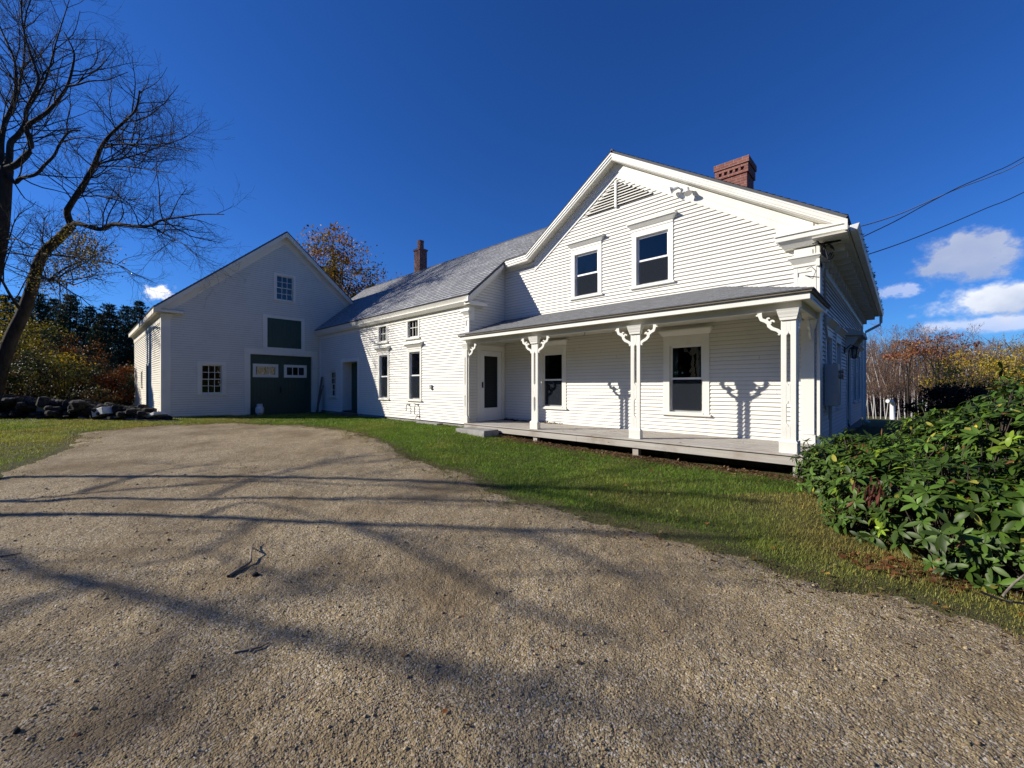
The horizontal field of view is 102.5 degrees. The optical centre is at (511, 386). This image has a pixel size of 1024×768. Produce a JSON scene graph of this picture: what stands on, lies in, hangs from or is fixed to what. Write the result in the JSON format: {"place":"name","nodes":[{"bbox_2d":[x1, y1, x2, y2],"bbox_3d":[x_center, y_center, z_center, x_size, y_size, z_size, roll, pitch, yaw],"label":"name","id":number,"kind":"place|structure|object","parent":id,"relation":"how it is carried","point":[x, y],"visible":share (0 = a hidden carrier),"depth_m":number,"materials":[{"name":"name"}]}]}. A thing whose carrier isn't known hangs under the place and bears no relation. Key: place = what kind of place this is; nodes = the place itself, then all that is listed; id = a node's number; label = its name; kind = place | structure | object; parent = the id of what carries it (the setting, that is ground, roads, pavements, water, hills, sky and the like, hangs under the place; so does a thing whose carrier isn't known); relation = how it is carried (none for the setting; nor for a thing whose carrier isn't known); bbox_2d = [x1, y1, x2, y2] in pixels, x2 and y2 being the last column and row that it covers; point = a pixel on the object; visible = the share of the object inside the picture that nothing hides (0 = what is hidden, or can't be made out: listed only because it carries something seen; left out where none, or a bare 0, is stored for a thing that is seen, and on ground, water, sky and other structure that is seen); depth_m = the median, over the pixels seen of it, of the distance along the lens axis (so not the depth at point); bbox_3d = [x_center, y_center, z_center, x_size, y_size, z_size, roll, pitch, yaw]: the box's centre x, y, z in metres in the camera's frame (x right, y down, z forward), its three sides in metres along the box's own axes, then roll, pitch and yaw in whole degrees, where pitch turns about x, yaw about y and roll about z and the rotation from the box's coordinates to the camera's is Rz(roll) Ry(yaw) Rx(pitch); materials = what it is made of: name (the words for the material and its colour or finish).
{"place":"outdoors","nodes":[
{"label":"outdoors","id":0,"kind":"place"},
{"bbox_2d":[0,423,1023,767],"bbox_3d":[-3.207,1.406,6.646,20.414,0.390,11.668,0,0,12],"label":"driveway","id":1,"kind":"structure","parent":0,"point":[134,459],"depth_m":2.56,"materials":[{"name":"gravel"}]},
{"bbox_2d":[227,541,255,577],"bbox_3d":[-2.351,1.502,3.652,0.128,0.080,0.725,0,0,-20],"label":"fallen stick","id":2,"kind":"object","parent":1,"relation":"on","point":[237,570],"visible":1,"depth_m":3.45,"materials":[{"name":"wood"}]},
{"bbox_2d":[234,641,269,653],"bbox_3d":[-1.543,1.559,2.449,0.183,0.017,0.035,0,0,-38],"label":"fallen stick","id":3,"kind":"object","parent":1,"relation":"on","point":[235,652],"visible":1,"depth_m":2.43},
{"bbox_2d":[15,444,918,767],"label":"drive leaf crumbs","id":4,"kind":"object","parent":1,"relation":"on","point":[193,676],"visible":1,"depth_m":2.32,"materials":[{"name":"plant"}]},
{"bbox_2d":[3,416,1022,615],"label":"fallen leaves","id":5,"kind":"object","parent":1,"relation":"on","point":[657,535],"visible":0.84,"depth_m":4.64,"materials":[{"name":"brown plant"}]},
{"bbox_2d":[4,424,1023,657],"bbox_3d":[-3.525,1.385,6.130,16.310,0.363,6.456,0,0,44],"label":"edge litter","id":6,"kind":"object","parent":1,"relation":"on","point":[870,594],"visible":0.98,"depth_m":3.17,"materials":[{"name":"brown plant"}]},
{"bbox_2d":[0,384,1023,664],"bbox_3d":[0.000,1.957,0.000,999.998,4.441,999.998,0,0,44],"label":"ground","id":7,"kind":"structure","parent":0,"point":[874,426],"depth_m":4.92,"materials":[{"name":"plant"}]},
{"bbox_2d":[0,292,18,358],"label":"pine tree","id":8,"kind":"object","parent":7,"relation":"on","point":[5,301],"visible":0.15,"depth_m":39.91,"materials":[{"name":"green plant"}]},
{"bbox_2d":[11,314,49,384],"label":"pine tree","id":9,"kind":"object","parent":7,"relation":"on","point":[32,317],"visible":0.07,"depth_m":34.93,"materials":[{"name":"green plant"}]},
{"bbox_2d":[0,358,68,398],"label":"autumn shrub","id":10,"kind":"object","parent":7,"relation":"on","point":[11,378],"visible":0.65,"depth_m":19.09,"materials":[{"name":"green plant"}]},
{"bbox_2d":[0,297,69,392],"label":"autumn shrub","id":11,"kind":"object","parent":7,"relation":"on","point":[30,339],"visible":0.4,"depth_m":22.38,"materials":[{"name":"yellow plant"}]},
{"bbox_2d":[14,291,56,360],"bbox_3d":[-45.839,-4.409,40.364,5.990,9.756,5.106,0,0,-20],"label":"pine tree","id":12,"kind":"object","parent":7,"relation":"on","point":[43,307],"visible":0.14,"depth_m":39.94,"materials":[{"name":"green plant"}]},
{"bbox_2d":[5,345,81,397],"bbox_3d":[-23.310,-0.447,20.152,3.806,3.290,3.605,0,0,44],"label":"autumn shrub","id":13,"kind":"object","parent":7,"relation":"on","point":[27,359],"visible":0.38,"depth_m":19.92,"materials":[{"name":"yellow plant"}]},
{"bbox_2d":[0,312,91,396],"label":"autumn shrub","id":14,"kind":"object","parent":7,"relation":"on","point":[48,330],"visible":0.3,"depth_m":24.14,"materials":[{"name":"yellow plant"}]},
{"bbox_2d":[36,297,62,348],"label":"pine tree","id":15,"kind":"object","parent":7,"relation":"on","point":[53,302],"visible":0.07,"depth_m":43.78,"materials":[{"name":"green plant"}]},
{"bbox_2d":[39,314,82,385],"bbox_3d":[-37.196,-2.654,33.976,3.362,6.766,3.933,0,0,-37],"label":"pine tree","id":16,"kind":"object","parent":7,"relation":"on","point":[64,327],"visible":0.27,"depth_m":33.87,"materials":[{"name":"green plant"}]},
{"bbox_2d":[8,350,114,399],"bbox_3d":[-22.160,-0.369,20.506,3.204,3.145,3.601,0,0,-17],"label":"autumn shrub","id":17,"kind":"object","parent":7,"relation":"on","point":[74,376],"visible":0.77,"depth_m":20.38,"materials":[{"name":"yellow plant"}]},
{"bbox_2d":[12,333,112,397],"bbox_3d":[-27.158,-1.065,24.976,4.192,4.307,4.170,0,0,-14],"label":"autumn shrub","id":18,"kind":"object","parent":7,"relation":"on","point":[67,350],"visible":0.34,"depth_m":24.96,"materials":[{"name":"yellow plant"}]},
{"bbox_2d":[40,293,92,368],"bbox_3d":[-40.943,-4.031,37.612,5.702,9.287,4.860,0,0,-33],"label":"pine tree","id":19,"kind":"object","parent":7,"relation":"on","point":[71,314],"visible":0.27,"depth_m":37.95,"materials":[{"name":"green plant"}]},
{"bbox_2d":[0,395,156,418],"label":"stone wall","id":20,"kind":"structure","parent":7,"relation":"on","point":[14,406],"depth_m":14.51,"materials":[{"name":"stone"}]},
{"bbox_2d":[91,406,112,416],"bbox_3d":[-14.226,0.890,14.300,0.573,0.363,0.340,0,0,15],"label":"white box","id":21,"kind":"object","parent":20,"relation":"on","point":[104,410],"visible":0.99,"depth_m":14.17,"materials":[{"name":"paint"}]},
{"bbox_2d":[0,0,164,284],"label":"bare tree","id":22,"kind":"object","parent":7,"relation":"on","point":[8,165],"visible":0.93,"depth_m":17.19,"materials":[{"name":"brown plant"}]},
{"bbox_2d":[56,350,118,398],"bbox_3d":[-24.672,-0.535,23.847,3.362,3.347,3.368,0,0,44],"label":"autumn shrub","id":23,"kind":"object","parent":7,"relation":"on","point":[101,365],"visible":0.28,"depth_m":23.76,"materials":[{"name":"orange plant"}]},
{"bbox_2d":[72,305,104,383],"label":"pine tree","id":24,"kind":"object","parent":7,"relation":"on","point":[89,310],"visible":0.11,"depth_m":43.75,"materials":[{"name":"green plant"}]},
{"bbox_2d":[60,385,121,403],"bbox_3d":[-19.253,0.574,18.905,1.530,1.310,2.102,0,0,44],"label":"autumn shrub","id":25,"kind":"object","parent":7,"relation":"on","point":[105,394],"visible":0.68,"depth_m":18.86,"materials":[{"name":"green plant"}]},
{"bbox_2d":[80,314,121,384],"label":"pine tree","id":26,"kind":"object","parent":7,"relation":"on","point":[98,326],"visible":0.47,"depth_m":35.83,"materials":[{"name":"green plant"}]},
{"bbox_2d":[70,362,136,404],"bbox_3d":[-21.277,-0.087,21.680,2.649,2.576,2.774,0,0,44],"label":"autumn shrub","id":27,"kind":"object","parent":7,"relation":"on","point":[112,385],"visible":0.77,"depth_m":21.62,"materials":[{"name":"brown plant"}]},
{"bbox_2d":[79,302,133,374],"bbox_3d":[-37.866,-3.688,39.198,5.286,8.609,4.505,0,0,7],"label":"pine tree","id":28,"kind":"object","parent":7,"relation":"on","point":[108,308],"visible":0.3,"depth_m":38.99,"materials":[{"name":"green plant"}]},
{"bbox_2d":[108,372,134,404],"bbox_3d":[-21.412,0.187,23.105,2.123,1.997,2.268,0,0,44],"label":"autumn shrub","id":29,"kind":"object","parent":7,"relation":"on","point":[131,383],"visible":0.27,"depth_m":22.91,"materials":[{"name":"brown plant"}]},
{"bbox_2d":[112,304,134,365],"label":"pine tree","id":30,"kind":"object","parent":7,"relation":"on","point":[124,310],"visible":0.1,"depth_m":46.71,"materials":[{"name":"green plant"}]},
{"bbox_2d":[0,32,254,395],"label":"bare tree","id":31,"kind":"object","parent":7,"relation":"on","point":[15,328],"visible":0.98,"depth_m":16.41,"materials":[{"name":"brown plant"}]},
{"bbox_2d":[114,300,149,378],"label":"pine tree","id":32,"kind":"object","parent":7,"relation":"on","point":[136,310],"visible":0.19,"depth_m":39.48,"materials":[{"name":"green plant"}]},
{"bbox_2d":[106,414,172,419],"bbox_3d":[-13.095,1.106,14.493,2.410,0.320,0.942,0,0,1],"label":"rubble heap","id":33,"kind":"object","parent":7,"relation":"on","point":[111,417],"visible":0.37,"depth_m":14.19,"materials":[{"name":"stone"}]},
{"bbox_2d":[145,411,164,417],"bbox_3d":[-12.408,1.002,14.300,0.618,0.243,0.340,0,0,26],"label":"scrap sheet","id":34,"kind":"object","parent":33,"relation":"on","point":[151,415],"visible":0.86,"depth_m":14.17,"materials":[{"name":"white paint"}]},
{"bbox_2d":[126,418,177,421],"bbox_3d":[-12.344,1.170,14.100,1.648,0.123,0.180,0,0,0],"label":"scrap board","id":35,"kind":"object","parent":7,"relation":"on","point":[149,419],"visible":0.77,"depth_m":14.01,"materials":[{"name":"grey wood"}]},
{"bbox_2d":[128,231,353,416],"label":"barn","id":36,"kind":"structure","parent":7,"relation":"on","point":[247,341],"depth_m":17.18,"materials":[{"name":"paint"}]},
{"bbox_2d":[196,361,227,394],"bbox_3d":[-11.821,-0.312,16.186,0.195,1.335,1.020,0,0,44],"label":"window","id":37,"kind":"structure","parent":36,"relation":"in","point":[199,363],"depth_m":16.16,"materials":[{"name":"paint"}]},
{"bbox_2d":[250,354,310,414],"bbox_3d":[-10.129,-0.070,18.090,0.100,2.540,2.467,0,0,44],"label":"barn door","id":38,"kind":"structure","parent":36,"relation":"in","point":[280,392],"depth_m":18.06,"materials":[{"name":"green paint"}]},
{"bbox_2d":[273,272,296,302],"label":"window","id":39,"kind":"structure","parent":36,"relation":"in","point":[293,291],"depth_m":18.12,"materials":[{"name":"paint"}]},
{"bbox_2d":[255,404,263,414],"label":"propane tank","id":40,"kind":"object","parent":7,"relation":"on","point":[259,409],"visible":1,"depth_m":16.90,"materials":[{"name":"metal"}]},
{"bbox_2d":[316,377,322,412],"bbox_3d":[-8.746,0.391,18.686,0.200,1.620,0.260,0,0,44],"label":"leaning board","id":41,"kind":"object","parent":7,"relation":"on","point":[320,387],"visible":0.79,"depth_m":18.68,"materials":[{"name":"grey wood"}]},
{"bbox_2d":[297,221,391,298],"bbox_3d":[-15.146,-6.083,34.105,10.901,14.347,9.903,0,0,44],"label":"maple tree","id":42,"kind":"object","parent":7,"relation":"on","point":[333,272],"visible":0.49,"depth_m":33.04,"materials":[{"name":"orange plant"}]},
{"bbox_2d":[334,412,356,416],"bbox_3d":[-6.820,1.190,16.837,1.300,0.230,0.380,0,0,44],"label":"door step","id":43,"kind":"object","parent":7,"relation":"on","point":[351,414],"depth_m":16.53,"materials":[{"name":"grey wood"}]},
{"bbox_2d":[315,211,604,426],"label":"kitchen wing","id":44,"kind":"structure","parent":7,"relation":"on","point":[393,349],"depth_m":13.91,"materials":[{"name":"wood"}]},
{"bbox_2d":[328,369,336,397],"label":"window","id":45,"kind":"structure","parent":44,"relation":"in","point":[331,371],"depth_m":18.34,"materials":[{"name":"paint"}]},
{"bbox_2d":[342,363,356,411],"bbox_3d":[-6.485,0.030,17.188,1.340,2.040,0.650,0,0,44],"label":"door","id":46,"kind":"structure","parent":44,"relation":"in","point":[354,365],"depth_m":17.52,"materials":[{"name":"green paint"}]},
{"bbox_2d":[374,346,390,399],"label":"window","id":47,"kind":"structure","parent":44,"relation":"in","point":[383,381],"depth_m":15.18,"materials":[{"name":"paint"}]},
{"bbox_2d":[376,326,388,343],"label":"window","id":48,"kind":"structure","parent":44,"relation":"in","point":[379,330],"depth_m":15.24,"materials":[{"name":"paint"}]},
{"bbox_2d":[404,319,420,339],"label":"window","id":49,"kind":"structure","parent":44,"relation":"in","point":[408,324],"depth_m":13.87,"materials":[{"name":"paint"}]},
{"bbox_2d":[403,341,423,401],"bbox_3d":[-3.238,-0.479,13.696,1.020,1.969,0.270,0,0,44],"label":"window","id":50,"kind":"structure","parent":44,"relation":"in","point":[414,381],"depth_m":13.74,"materials":[{"name":"paint"}]},
{"bbox_2d":[481,350,501,420],"bbox_3d":[-0.636,-0.012,12.426,0.100,2.085,0.880,0,0,44],"label":"storm door","id":51,"kind":"structure","parent":44,"relation":"in","point":[494,413],"depth_m":12.46,"materials":[{"name":"white plastic"}]},
{"bbox_2d":[455,427,498,437],"bbox_3d":[-0.943,1.235,10.828,1.197,0.230,0.538,0,0,44],"label":"stone step","id":52,"kind":"object","parent":7,"relation":"on","point":[480,432],"visible":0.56,"depth_m":10.56,"materials":[{"name":"grey stone"}]},
{"bbox_2d":[461,427,806,482],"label":"porch edge litter","id":53,"kind":"object","parent":7,"relation":"on","point":[727,468],"visible":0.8,"depth_m":7.52,"materials":[{"name":"brown plant"}]},
{"bbox_2d":[457,149,883,477],"bbox_3d":[6.068,-2.210,13.373,8.724,7.620,12.963,0,0,44],"label":"farmhouse","id":54,"kind":"object","parent":7,"relation":"on","point":[726,313],"visible":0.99,"depth_m":9.05,"materials":[{"name":"paint"}]},
{"bbox_2d":[500,418,562,423],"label":"porch leaf litter","id":55,"kind":"object","parent":54,"relation":"on","point":[529,421],"visible":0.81,"depth_m":12.01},
{"bbox_2d":[539,338,568,409],"bbox_3d":[1.149,-0.317,11.574,1.140,1.974,0.328,0,0,44],"label":"window","id":56,"kind":"structure","parent":54,"relation":"in","point":[552,392],"depth_m":11.57,"materials":[{"name":"paint"}]},
{"bbox_2d":[566,234,604,300],"bbox_3d":[1.943,-3.089,10.778,1.120,1.549,0.270,0,0,44],"label":"window","id":57,"kind":"structure","parent":54,"relation":"in","point":[583,285],"depth_m":10.78,"materials":[{"name":"paint"}]},
{"bbox_2d":[626,211,677,289],"bbox_3d":[3.247,-3.109,9.536,1.180,1.589,0.270,0,0,44],"label":"window","id":58,"kind":"structure","parent":54,"relation":"in","point":[649,272],"depth_m":9.54,"materials":[{"name":"paint"}]},
{"bbox_2d":[658,325,713,416],"bbox_3d":[3.825,-0.307,9.026,1.150,1.954,0.328,0,0,44],"label":"window","id":59,"kind":"structure","parent":54,"relation":"in","point":[688,396],"depth_m":9.01,"materials":[{"name":"paint"}]},
{"bbox_2d":[824,316,839,412],"bbox_3d":[6.485,-0.419,8.427,0.270,1.889,1.230,0,0,44],"label":"window","id":60,"kind":"structure","parent":54,"relation":"in","point":[832,324],"depth_m":8.39,"materials":[{"name":"paint"}]},
{"bbox_2d":[835,326,847,409],"bbox_3d":[7.658,-0.419,9.658,0.270,1.889,1.230,0,0,44],"label":"window","id":61,"kind":"structure","parent":54,"relation":"in","point":[840,331],"depth_m":9.91,"materials":[{"name":"paint"}]},
{"bbox_2d":[846,349,850,426],"bbox_3d":[9.334,-0.030,11.479,0.126,2.260,1.160,0,0,44],"label":"door","id":62,"kind":"structure","parent":54,"relation":"in","point":[850,349],"depth_m":11.77,"materials":[{"name":"paint"}]},
{"bbox_2d":[848,344,861,402],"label":"window","id":63,"kind":"structure","parent":54,"relation":"in","point":[854,366],"depth_m":13.19,"materials":[{"name":"paint"}]},
{"bbox_2d":[857,346,864,401],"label":"window","id":64,"kind":"structure","parent":54,"relation":"in","point":[861,348],"depth_m":14.39,"materials":[{"name":"paint"}]},
{"bbox_2d":[812,161,1023,243],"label":"overhead cable","id":65,"kind":"object","parent":54,"relation":"attached to","point":[935,198],"visible":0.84,"depth_m":8.48,"materials":[{"name":"metal"}]},
{"bbox_2d":[828,157,1023,254],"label":"overhead cable","id":66,"kind":"object","parent":54,"relation":"attached to","point":[937,198],"visible":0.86,"depth_m":8.49,"materials":[{"name":"rubber"}]},
{"bbox_2d":[858,192,1023,257],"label":"overhead cable","id":67,"kind":"object","parent":54,"relation":"attached to","point":[945,225],"visible":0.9,"depth_m":9.50,"materials":[{"name":"rubber"}]},
{"bbox_2d":[866,334,877,417],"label":"birch tree","id":68,"kind":"object","parent":7,"relation":"on","point":[870,370],"visible":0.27,"depth_m":44.21,"materials":[{"name":"brown plant"}]},
{"bbox_2d":[866,342,882,418],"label":"birch tree","id":69,"kind":"object","parent":7,"relation":"on","point":[868,391],"visible":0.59,"depth_m":36.90,"materials":[{"name":"brown plant"}]},
{"bbox_2d":[866,335,882,414],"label":"birch tree","id":70,"kind":"object","parent":7,"relation":"on","point":[868,378],"visible":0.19,"depth_m":42.96,"materials":[{"name":"brown plant"}]},
{"bbox_2d":[869,343,882,418],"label":"birch tree","id":71,"kind":"object","parent":7,"relation":"on","point":[873,380],"visible":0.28,"depth_m":47.38,"materials":[{"name":"brown plant"}]},
{"bbox_2d":[866,335,892,418],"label":"birch tree","id":72,"kind":"object","parent":7,"relation":"on","point":[878,388],"visible":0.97,"depth_m":36.21,"materials":[{"name":"brown plant"}]},
{"bbox_2d":[866,340,898,418],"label":"birch tree","id":73,"kind":"object","parent":7,"relation":"on","point":[890,395],"visible":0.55,"depth_m":38.15,"materials":[{"name":"brown plant"}]},
{"bbox_2d":[870,320,896,417],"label":"birch tree","id":74,"kind":"object","parent":7,"relation":"on","point":[881,341],"visible":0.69,"depth_m":38.66,"materials":[{"name":"brown plant"}]},
{"bbox_2d":[885,399,894,419],"bbox_3d":[22.066,1.454,23.960,0.546,1.411,0.224,0,0,-15],"label":"vent pipe","id":75,"kind":"object","parent":7,"relation":"on","point":[892,409],"visible":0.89,"depth_m":23.91,"materials":[{"name":"white plastic"}]},
{"bbox_2d":[879,328,900,418],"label":"birch tree","id":76,"kind":"object","parent":7,"relation":"on","point":[890,362],"visible":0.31,"depth_m":44.06,"materials":[{"name":"brown plant"}]},
{"bbox_2d":[881,324,902,399],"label":"birch tree","id":77,"kind":"object","parent":7,"relation":"on","point":[891,362],"visible":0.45,"depth_m":38.08,"materials":[{"name":"brown plant"}]},
{"bbox_2d":[886,326,906,399],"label":"birch tree","id":78,"kind":"object","parent":7,"relation":"on","point":[896,364],"visible":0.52,"depth_m":37.56,"materials":[{"name":"brown plant"}]},
{"bbox_2d":[886,327,916,419],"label":"birch tree","id":79,"kind":"object","parent":7,"relation":"on","point":[899,382],"visible":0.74,"depth_m":35.80,"materials":[{"name":"brown plant"}]},
{"bbox_2d":[890,328,921,418],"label":"birch tree","id":80,"kind":"object","parent":7,"relation":"on","point":[904,399],"visible":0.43,"depth_m":36.46,"materials":[{"name":"brown plant"}]},
{"bbox_2d":[889,320,923,417],"bbox_3d":[35.204,-1.041,36.745,2.385,9.606,2.096,1,-1,38],"label":"birch tree","id":81,"kind":"object","parent":7,"relation":"on","point":[911,377],"visible":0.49,"depth_m":36.66,"materials":[{"name":"brown plant"}]},
{"bbox_2d":[790,361,1023,596],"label":"rhododendron bush","id":82,"kind":"object","parent":7,"relation":"on","point":[949,488],"visible":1,"depth_m":3.65,"materials":[{"name":"green plant"}]},
{"bbox_2d":[880,340,938,417],"bbox_3d":[32.823,-0.328,34.209,2.912,7.186,3.523,0,0,-15],"label":"oak tree","id":83,"kind":"object","parent":7,"relation":"on","point":[908,371],"visible":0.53,"depth_m":33.93,"materials":[{"name":"brown plant"}]},
{"bbox_2d":[905,333,926,420],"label":"birch tree","id":84,"kind":"object","parent":7,"relation":"on","point":[915,377],"visible":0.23,"depth_m":43.54,"materials":[{"name":"brown plant"}]},
{"bbox_2d":[909,327,926,412],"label":"birch tree","id":85,"kind":"object","parent":7,"relation":"on","point":[914,388],"visible":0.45,"depth_m":42.71,"materials":[{"name":"brown plant"}]},
{"bbox_2d":[815,541,1023,603],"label":"bush litter","id":86,"kind":"object","parent":7,"relation":"on","point":[869,559],"visible":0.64,"depth_m":3.35,"materials":[{"name":"brown plant"}]},
{"bbox_2d":[915,323,930,401],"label":"birch tree","id":87,"kind":"object","parent":7,"relation":"on","point":[923,359],"visible":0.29,"depth_m":48.00,"materials":[{"name":"brown plant"}]},
{"bbox_2d":[917,327,935,410],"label":"birch tree","id":88,"kind":"object","parent":7,"relation":"on","point":[927,370],"visible":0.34,"depth_m":41.85,"materials":[{"name":"brown plant"}]},
{"bbox_2d":[883,332,991,405],"bbox_3d":[32.044,-0.411,31.105,5.470,7.019,5.273,0,0,-23],"label":"oak tree","id":89,"kind":"object","parent":7,"relation":"on","point":[918,351],"visible":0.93,"depth_m":30.93,"materials":[{"name":"brown plant"}]},
{"bbox_2d":[927,326,951,387],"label":"birch tree","id":90,"kind":"object","parent":7,"relation":"on","point":[939,351],"visible":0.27,"depth_m":37.59,"materials":[{"name":"brown plant"}]},
{"bbox_2d":[866,334,1023,416],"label":"distant woods","id":91,"kind":"object","parent":7,"relation":"on","point":[876,405],"visible":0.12,"depth_m":55.94,"materials":[{"name":"plant"}]},
{"bbox_2d":[896,378,997,420],"bbox_3d":[11.425,0.632,10.436,2.251,1.699,2.170,0,0,23],"label":"yew bush","id":92,"kind":"object","parent":7,"relation":"on","point":[946,393],"visible":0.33,"depth_m":10.56,"materials":[{"name":"green plant"}]},
{"bbox_2d":[939,335,982,399],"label":"birch tree","id":93,"kind":"object","parent":7,"relation":"on","point":[969,366],"visible":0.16,"depth_m":34.56,"materials":[{"name":"brown plant"}]},
{"bbox_2d":[904,334,1023,404],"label":"yellow bush","id":94,"kind":"object","parent":7,"relation":"on","point":[987,364],"visible":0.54,"depth_m":17.70,"materials":[{"name":"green plant"}]},
{"bbox_2d":[958,346,980,396],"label":"birch tree","id":95,"kind":"object","parent":7,"relation":"on","point":[969,368],"visible":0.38,"depth_m":33.44,"materials":[{"name":"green plant"}]},
{"bbox_2d":[951,335,994,396],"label":"birch tree","id":96,"kind":"object","parent":7,"relation":"on","point":[961,342],"visible":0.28,"depth_m":35.03,"materials":[{"name":"brown plant"}]},
{"bbox_2d":[963,323,990,386],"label":"birch tree","id":97,"kind":"object","parent":7,"relation":"on","point":[975,347],"visible":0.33,"depth_m":37.10,"materials":[{"name":"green plant"}]},
{"bbox_2d":[985,336,1016,377],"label":"birch tree","id":98,"kind":"object","parent":7,"relation":"on","point":[998,354],"visible":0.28,"depth_m":34.89,"materials":[{"name":"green plant"}]},
{"bbox_2d":[980,591,1023,603],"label":"dead stick","id":99,"kind":"object","parent":7,"relation":"on","point":[992,596],"visible":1,"depth_m":2.75,"materials":[{"name":"wood"}]},
{"bbox_2d":[994,339,1015,379],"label":"birch tree","id":100,"kind":"object","parent":7,"relation":"on","point":[1003,354],"visible":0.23,"depth_m":33.16,"materials":[{"name":"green plant"}]},
{"bbox_2d":[987,349,1023,389],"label":"yellow bush","id":101,"kind":"object","parent":7,"relation":"on","point":[1014,366],"visible":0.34,"depth_m":16.91,"materials":[{"name":"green plant"}]},
{"bbox_2d":[1001,574,1023,596],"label":"dead stick","id":102,"kind":"object","parent":7,"relation":"on","point":[1006,591],"visible":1,"depth_m":2.75,"materials":[{"name":"wood"}]},
{"bbox_2d":[0,0,1023,383],"label":"sky","id":103,"kind":"structure","parent":0,"point":[460,128],"materials":[{"name":"blue"}]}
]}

